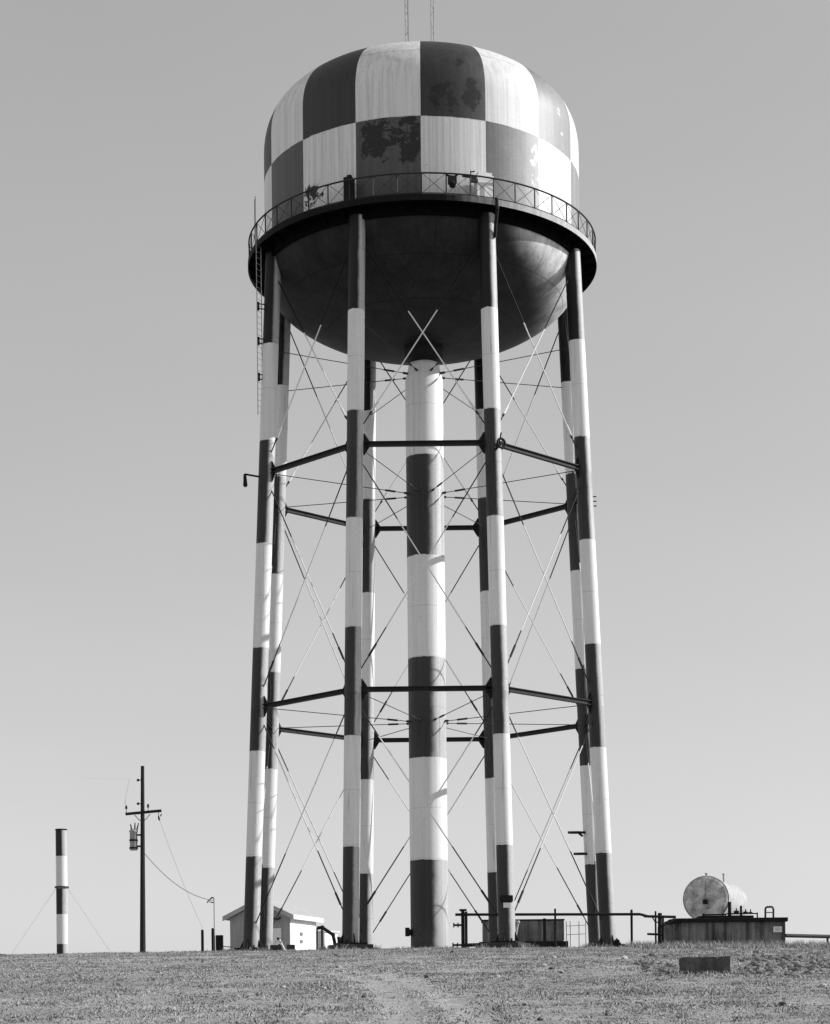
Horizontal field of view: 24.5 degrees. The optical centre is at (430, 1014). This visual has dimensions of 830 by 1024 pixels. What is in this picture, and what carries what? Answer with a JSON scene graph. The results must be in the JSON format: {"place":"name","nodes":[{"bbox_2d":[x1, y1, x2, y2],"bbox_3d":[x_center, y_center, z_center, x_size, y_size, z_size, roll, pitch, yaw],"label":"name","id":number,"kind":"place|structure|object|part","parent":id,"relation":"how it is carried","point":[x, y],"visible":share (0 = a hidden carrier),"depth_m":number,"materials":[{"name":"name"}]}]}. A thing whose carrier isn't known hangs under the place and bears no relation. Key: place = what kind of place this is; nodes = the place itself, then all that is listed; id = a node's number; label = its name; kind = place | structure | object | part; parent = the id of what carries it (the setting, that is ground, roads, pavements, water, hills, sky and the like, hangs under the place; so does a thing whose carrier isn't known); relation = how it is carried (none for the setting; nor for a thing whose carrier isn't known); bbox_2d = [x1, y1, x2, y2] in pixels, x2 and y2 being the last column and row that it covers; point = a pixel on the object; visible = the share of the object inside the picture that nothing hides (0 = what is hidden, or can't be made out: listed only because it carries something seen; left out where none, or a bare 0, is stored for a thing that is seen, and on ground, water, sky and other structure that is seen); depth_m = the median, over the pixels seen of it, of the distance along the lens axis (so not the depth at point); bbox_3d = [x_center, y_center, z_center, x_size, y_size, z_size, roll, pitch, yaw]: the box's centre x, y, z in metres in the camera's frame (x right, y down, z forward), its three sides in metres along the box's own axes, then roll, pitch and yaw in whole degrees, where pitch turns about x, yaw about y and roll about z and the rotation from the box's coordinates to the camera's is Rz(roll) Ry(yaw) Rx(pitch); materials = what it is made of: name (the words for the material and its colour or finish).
{"place":"outdoors","nodes":[
{"label":"outdoors","id":0,"kind":"place"},
{"bbox_2d":[274,937,285,949],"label":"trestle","id":1,"kind":"object","parent":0,"point":[279,939],"visible":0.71,"depth_m":95.78,"materials":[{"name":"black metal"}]},
{"bbox_2d":[318,931,339,948],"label":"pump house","id":2,"kind":"structure","parent":0,"point":[327,939],"depth_m":124.50,"materials":[{"name":"white"}]},
{"bbox_2d":[0,939,829,1023],"bbox_3d":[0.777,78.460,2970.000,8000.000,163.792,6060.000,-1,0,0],"label":"ground","id":3,"kind":"structure","parent":0,"point":[377,984],"depth_m":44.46,"materials":[{"name":"grey plant"}]},
{"bbox_2d":[12,829,102,953],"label":"smokestack","id":4,"kind":"object","parent":3,"relation":"on","point":[61,887],"visible":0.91,"depth_m":119.70,"materials":[{"name":"paint"}]},
{"bbox_2d":[125,766,161,951],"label":"utility pole","id":5,"kind":"object","parent":3,"relation":"on","point":[133,840],"visible":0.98,"depth_m":109.88,"materials":[{"name":"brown wood"}]},
{"bbox_2d":[145,854,212,900],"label":"service cable","id":6,"kind":"object","parent":5,"relation":"hanging from","point":[175,883],"visible":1,"depth_m":111.23,"materials":[{"name":"metal"}]},
{"bbox_2d":[201,929,203,950],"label":"bollard post","id":7,"kind":"object","parent":3,"relation":"on","point":[202,939],"visible":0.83,"depth_m":111.94,"materials":[{"name":"black metal"}]},
{"bbox_2d":[207,897,214,950],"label":"service mast","id":8,"kind":"object","parent":3,"relation":"on","point":[214,918],"visible":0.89,"depth_m":112.97,"materials":[{"name":"metal"}]},
{"bbox_2d":[211,928,213,950],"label":"bollard post","id":9,"kind":"object","parent":3,"relation":"on","point":[212,937],"visible":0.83,"depth_m":111.94,"materials":[{"name":"black metal"}]},
{"bbox_2d":[216,935,232,950],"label":"meter cabinet","id":10,"kind":"object","parent":3,"relation":"on","point":[219,943],"visible":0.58,"depth_m":112.72,"materials":[{"name":"black metal"}]},
{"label":"door","id":11,"kind":"part","parent":10,"relation":"part of","materials":[{"name":"black metal"}]},
{"bbox_2d":[222,901,323,949],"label":"utility shed","id":12,"kind":"structure","parent":3,"relation":"on","point":[294,925],"depth_m":117.86,"materials":[{"name":"grey"}]},
{"bbox_2d":[272,928,280,944],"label":"door","id":13,"kind":"structure","parent":12,"relation":"in","point":[276,931],"depth_m":117.06,"materials":[{"name":"black metal"}]},
{"bbox_2d":[270,945,281,950],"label":"footing block","id":14,"kind":"structure","parent":3,"relation":"on","point":[275,947],"depth_m":94.70,"materials":[{"name":"concrete"}]},
{"bbox_2d":[287,945,294,949],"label":"footing block","id":15,"kind":"structure","parent":3,"relation":"on","point":[291,947],"depth_m":94.70,"materials":[{"name":"concrete"}]},
{"bbox_2d":[316,925,335,949],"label":"bent pipe","id":16,"kind":"object","parent":3,"relation":"on","point":[322,928],"visible":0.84,"depth_m":111.95,"materials":[{"name":"black metal"}]},
{"bbox_2d":[228,0,626,950],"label":"water tower","id":17,"kind":"structure","parent":3,"relation":"on","point":[420,216],"depth_m":95.69,"materials":[{"name":"metal"}]},
{"bbox_2d":[515,920,519,934],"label":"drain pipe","id":18,"kind":"object","parent":3,"relation":"on","point":[517,925],"visible":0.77,"depth_m":91.46,"materials":[{"name":"metal"}]},
{"bbox_2d":[479,919,567,946],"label":"steel box","id":19,"kind":"object","parent":3,"relation":"on","point":[530,931],"visible":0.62,"depth_m":112.00,"materials":[{"name":"grey metal"}]},
{"bbox_2d":[452,909,671,947],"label":"overhead pipe","id":20,"kind":"object","parent":3,"relation":"on","point":[464,931],"visible":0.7,"depth_m":93.46,"materials":[{"name":"black metal"}]},
{"bbox_2d":[566,921,585,946],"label":"wire fence","id":21,"kind":"object","parent":3,"relation":"on","point":[570,934],"visible":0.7,"depth_m":107.98,"materials":[{"name":"grey metal"}]},
{"bbox_2d":[613,938,620,946],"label":"hydrant","id":22,"kind":"object","parent":3,"relation":"on","point":[616,943],"visible":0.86,"depth_m":91.93,"materials":[{"name":"black metal"}]},
{"bbox_2d":[644,911,675,944],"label":"pipe rack","id":23,"kind":"object","parent":3,"relation":"on","point":[661,925],"visible":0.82,"depth_m":91.92,"materials":[{"name":"black metal"}]},
{"bbox_2d":[679,956,729,974],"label":"concrete block","id":24,"kind":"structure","parent":3,"relation":"on","point":[697,965],"depth_m":53.20,"materials":[{"name":"grey concrete"}]},
{"bbox_2d":[664,915,787,944],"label":"concrete vault","id":25,"kind":"object","parent":3,"relation":"on","point":[738,928],"visible":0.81,"depth_m":95.00,"materials":[{"name":"concrete"}]},
{"bbox_2d":[683,873,747,917],"bbox_3d":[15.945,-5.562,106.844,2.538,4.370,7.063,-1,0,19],"label":"storage tank","id":26,"kind":"object","parent":25,"relation":"on","point":[705,894],"visible":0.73,"depth_m":103.91,"materials":[{"name":"white metal"}]},
{"bbox_2d":[702,902,757,917],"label":"valve manifold","id":27,"kind":"object","parent":25,"relation":"on","point":[729,913],"visible":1,"depth_m":95.55,"materials":[{"name":"paint"}]},
{"bbox_2d":[764,906,773,916],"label":"ladder hoop","id":28,"kind":"object","parent":25,"relation":"on","point":[765,912],"visible":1,"depth_m":95.46,"materials":[{"name":"paint"}]},
{"bbox_2d":[785,934,829,942],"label":"outlet pipe","id":29,"kind":"object","parent":25,"relation":"attached to","point":[827,937],"visible":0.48,"depth_m":98.00,"materials":[{"name":"metal"}]},
{"bbox_2d":[633,950,829,979],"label":"soil clods","id":30,"kind":"object","parent":3,"relation":"on","point":[654,964],"visible":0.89,"depth_m":57.62,"materials":[{"name":"grey soil"}]},
{"bbox_2d":[0,0,829,954],"label":"sky","id":31,"kind":"structure","parent":0,"point":[133,132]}
]}

